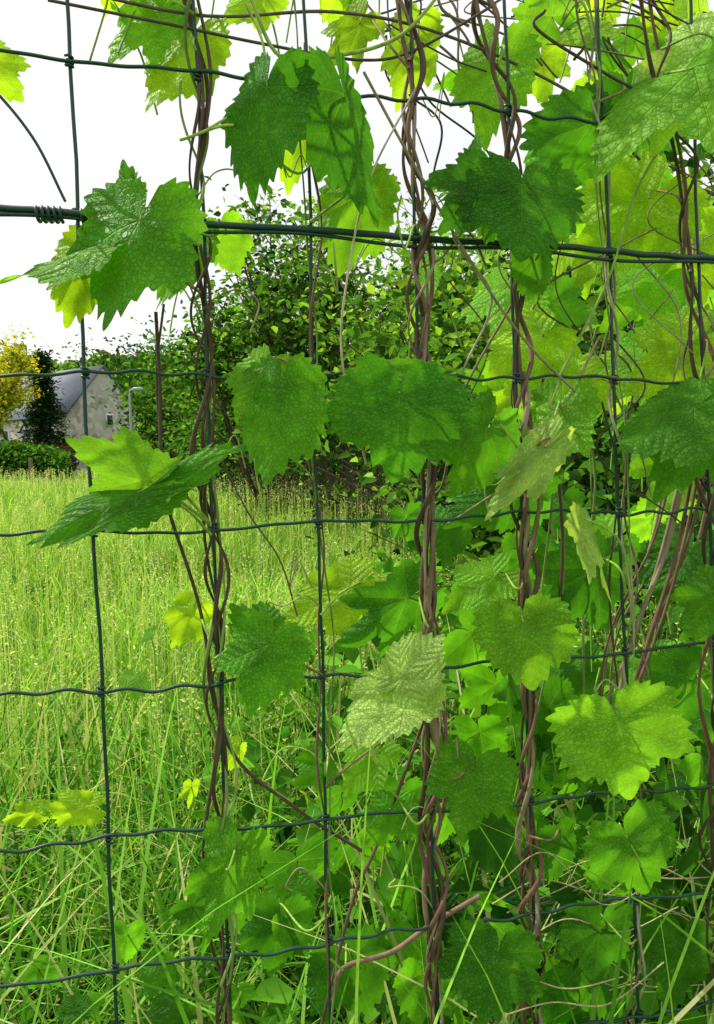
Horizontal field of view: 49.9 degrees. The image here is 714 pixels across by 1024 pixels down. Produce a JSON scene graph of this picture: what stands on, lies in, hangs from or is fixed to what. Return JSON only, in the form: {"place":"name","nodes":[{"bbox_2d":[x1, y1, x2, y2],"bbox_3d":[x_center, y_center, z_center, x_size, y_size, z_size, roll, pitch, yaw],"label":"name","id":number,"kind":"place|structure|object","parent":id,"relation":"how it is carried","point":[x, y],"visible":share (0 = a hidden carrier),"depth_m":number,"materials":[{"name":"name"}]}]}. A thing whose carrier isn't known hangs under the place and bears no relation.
{"place":"outdoors","nodes":[
{"label":"outdoors","id":0,"kind":"place"},
{"bbox_2d":[0,457,709,1023],"bbox_3d":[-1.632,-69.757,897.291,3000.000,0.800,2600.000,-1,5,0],"label":"ground","id":1,"kind":"structure","parent":0,"point":[154,615],"depth_m":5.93,"materials":[{"name":"green plant"}]},
{"bbox_2d":[0,429,8,442],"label":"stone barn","id":2,"kind":"structure","parent":1,"relation":"on","point":[4,437],"depth_m":38.93,"materials":[{"name":"stone"}]},
{"bbox_2d":[0,325,48,477],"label":"laburnum tree","id":3,"kind":"object","parent":1,"relation":"on","point":[12,396],"visible":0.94,"depth_m":33.27,"materials":[{"name":"yellow plant"}]},
{"bbox_2d":[29,458,32,482],"bbox_3d":[-9.325,-1.053,21.966,0.139,1.000,0.129,1,5,22],"label":"fence post","id":4,"kind":"object","parent":1,"relation":"on","point":[30,465],"visible":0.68,"depth_m":21.91,"materials":[{"name":"brown wood"}]},
{"bbox_2d":[0,439,72,480],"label":"hedge","id":5,"kind":"object","parent":1,"relation":"on","point":[14,453],"visible":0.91,"depth_m":26.33,"materials":[{"name":"green plant"}]},
{"bbox_2d":[10,346,82,475],"bbox_3d":[-14.395,-4.654,35.663,3.202,6.065,2.923,0,5,20],"label":"conifer tree","id":6,"kind":"object","parent":1,"relation":"on","point":[43,414],"visible":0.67,"depth_m":35.39,"materials":[{"name":"green plant"}]},
{"bbox_2d":[1,346,113,385],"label":"ash tree","id":7,"kind":"object","parent":1,"relation":"on","point":[61,363],"depth_m":91.28,"materials":[{"name":"green plant"}]},
{"bbox_2d":[41,439,79,479],"bbox_3d":[-11.589,-2.037,29.853,1.703,1.635,1.676,0,5,18],"label":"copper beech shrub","id":8,"kind":"object","parent":1,"relation":"on","point":[72,458],"visible":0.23,"depth_m":29.90,"materials":[{"name":"brown plant"}]},
{"bbox_2d":[1,368,139,470],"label":"walls","id":9,"kind":"structure","parent":1,"relation":"on","point":[96,418],"depth_m":44.41,"materials":[{"name":"paint"}]},
{"bbox_2d":[4,365,102,421],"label":"roof front","id":10,"kind":"structure","parent":9,"relation":"attached to","point":[71,384],"depth_m":44.70,"materials":[{"name":"stone"}]},
{"bbox_2d":[107,415,112,424],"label":"gable window pane","id":11,"kind":"object","parent":9,"relation":"in","point":[110,418],"visible":0.93,"depth_m":44.90,"materials":[{"name":"grey glass"}]},
{"bbox_2d":[103,365,135,408],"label":"roof back","id":12,"kind":"structure","parent":9,"relation":"attached to","point":[115,382],"depth_m":45.10,"materials":[{"name":"stone"}]},
{"bbox_2d":[52,336,155,437],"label":"ash tree","id":13,"kind":"object","parent":1,"relation":"on","point":[73,363],"depth_m":79.87,"materials":[{"name":"green plant"}]},
{"bbox_2d":[62,327,183,448],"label":"ash tree","id":14,"kind":"object","parent":1,"relation":"on","point":[122,358],"visible":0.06,"depth_m":76.14,"materials":[{"name":"green plant"}]},
{"bbox_2d":[128,387,143,430],"bbox_3d":[-8.532,-3.084,29.834,0.644,3.512,0.180,-1,5,0],"label":"street lamp","id":15,"kind":"object","parent":1,"relation":"on","point":[130,406],"visible":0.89,"depth_m":29.71,"materials":[{"name":"metal"}]},
{"bbox_2d":[90,310,201,459],"bbox_3d":[-8.035,-5.747,36.180,7.860,7.851,9.201,-1,5,0],"label":"ash tree","id":16,"kind":"object","parent":1,"relation":"on","point":[148,408],"visible":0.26,"depth_m":34.46,"materials":[{"name":"green plant"}]},
{"bbox_2d":[104,334,201,457],"bbox_3d":[-9.385,-5.523,39.543,8.409,6.830,9.040,-1,5,0],"label":"ash tree","id":17,"kind":"object","parent":1,"relation":"on","point":[133,395],"visible":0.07,"depth_m":37.99,"materials":[{"name":"green plant"}]},
{"bbox_2d":[123,335,239,457],"bbox_3d":[-4.834,-4.183,30.818,6.689,5.614,8.592,2,5,35],"label":"ash tree","id":18,"kind":"object","parent":1,"relation":"on","point":[181,407],"visible":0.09,"depth_m":29.57,"materials":[{"name":"green plant"}]},
{"bbox_2d":[156,403,242,487],"bbox_3d":[-3.287,-1.546,18.668,3.752,2.386,3.425,-1,5,0],"label":"elder shrub","id":19,"kind":"object","parent":1,"relation":"on","point":[184,449],"visible":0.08,"depth_m":18.36,"materials":[{"name":"green plant"}]},
{"bbox_2d":[0,344,459,425],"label":"distant trees","id":20,"kind":"object","parent":1,"relation":"on","point":[101,354],"visible":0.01,"depth_m":192.75,"materials":[{"name":"green plant"}]},
{"bbox_2d":[162,275,343,519],"bbox_3d":[-1.576,-1.811,12.255,3.123,3.956,3.304,-1,5,0],"label":"hazel tree","id":21,"kind":"object","parent":1,"relation":"on","point":[219,355],"visible":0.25,"depth_m":11.80,"materials":[{"name":"green plant"}]},
{"bbox_2d":[175,409,379,505],"bbox_3d":[-1.323,-1.247,15.923,5.966,2.208,4.990,-1,5,0],"label":"elder shrub","id":22,"kind":"object","parent":1,"relation":"on","point":[224,461],"visible":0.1,"depth_m":15.17,"materials":[{"name":"green plant"}]},
{"bbox_2d":[180,176,411,533],"bbox_3d":[-0.372,-2.094,10.412,3.406,4.754,3.888,3,6,42],"label":"hazel tree","id":23,"kind":"object","parent":1,"relation":"on","point":[290,331],"visible":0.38,"depth_m":9.93,"materials":[{"name":"green plant"}]},
{"bbox_2d":[0,0,713,1023],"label":"wire fence","id":24,"kind":"object","parent":1,"relation":"on","point":[48,214],"visible":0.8,"depth_m":0.55,"materials":[{"name":"metal"}]},
{"bbox_2d":[0,0,713,1023],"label":"vine","id":25,"kind":"object","parent":24,"relation":"attached to","point":[294,112],"visible":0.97,"depth_m":0.57,"materials":[{"name":"green plant"}]},
{"bbox_2d":[0,487,713,1023],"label":"undergrowth weeds","id":26,"kind":"object","parent":1,"relation":"on","point":[256,751],"visible":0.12,"depth_m":1.24,"materials":[{"name":"green plant"}]},
{"bbox_2d":[277,428,437,509],"bbox_3d":[0.420,-1.064,12.865,4.919,2.226,4.832,-1,5,0],"label":"elder shrub","id":27,"kind":"object","parent":1,"relation":"on","point":[331,441],"visible":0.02,"depth_m":12.75,"materials":[{"name":"green plant"}]},
{"bbox_2d":[256,170,509,555],"bbox_3d":[0.742,-1.417,7.977,3.310,3.855,3.908,-1,5,0],"label":"elder shrub","id":28,"kind":"object","parent":1,"relation":"on","point":[360,348],"visible":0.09,"depth_m":7.66,"materials":[{"name":"green plant"}]},
{"bbox_2d":[305,273,654,625],"bbox_3d":[0.809,-0.318,4.441,2.519,2.173,2.542,-4,5,-32],"label":"elder shrub","id":29,"kind":"object","parent":1,"relation":"on","point":[583,345],"visible":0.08,"depth_m":4.03,"materials":[{"name":"green plant"}]},
{"bbox_2d":[315,318,711,669],"bbox_3d":[0.989,0.005,3.414,2.311,1.683,2.632,-4,5,-34],"label":"bramble shrub","id":30,"kind":"object","parent":1,"relation":"on","point":[605,478],"visible":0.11,"depth_m":3.07,"materials":[{"name":"green plant"}]},
{"bbox_2d":[322,175,712,624],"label":"elder shrub","id":31,"kind":"object","parent":1,"relation":"on","point":[454,300],"visible":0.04,"depth_m":5.69,"materials":[{"name":"green plant"}]},
{"bbox_2d":[456,105,713,630],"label":"elder shrub","id":32,"kind":"object","parent":1,"relation":"on","point":[702,154],"visible":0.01,"depth_m":3.75,"materials":[{"name":"green plant"}]},
{"bbox_2d":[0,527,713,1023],"bbox_3d":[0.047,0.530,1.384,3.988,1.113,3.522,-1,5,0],"label":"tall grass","id":33,"kind":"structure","parent":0,"point":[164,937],"depth_m":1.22,"materials":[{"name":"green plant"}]},
{"bbox_2d":[0,0,713,363],"label":"sky","id":34,"kind":"structure","parent":0,"point":[113,125],"materials":[{"name":"white"}]}
]}

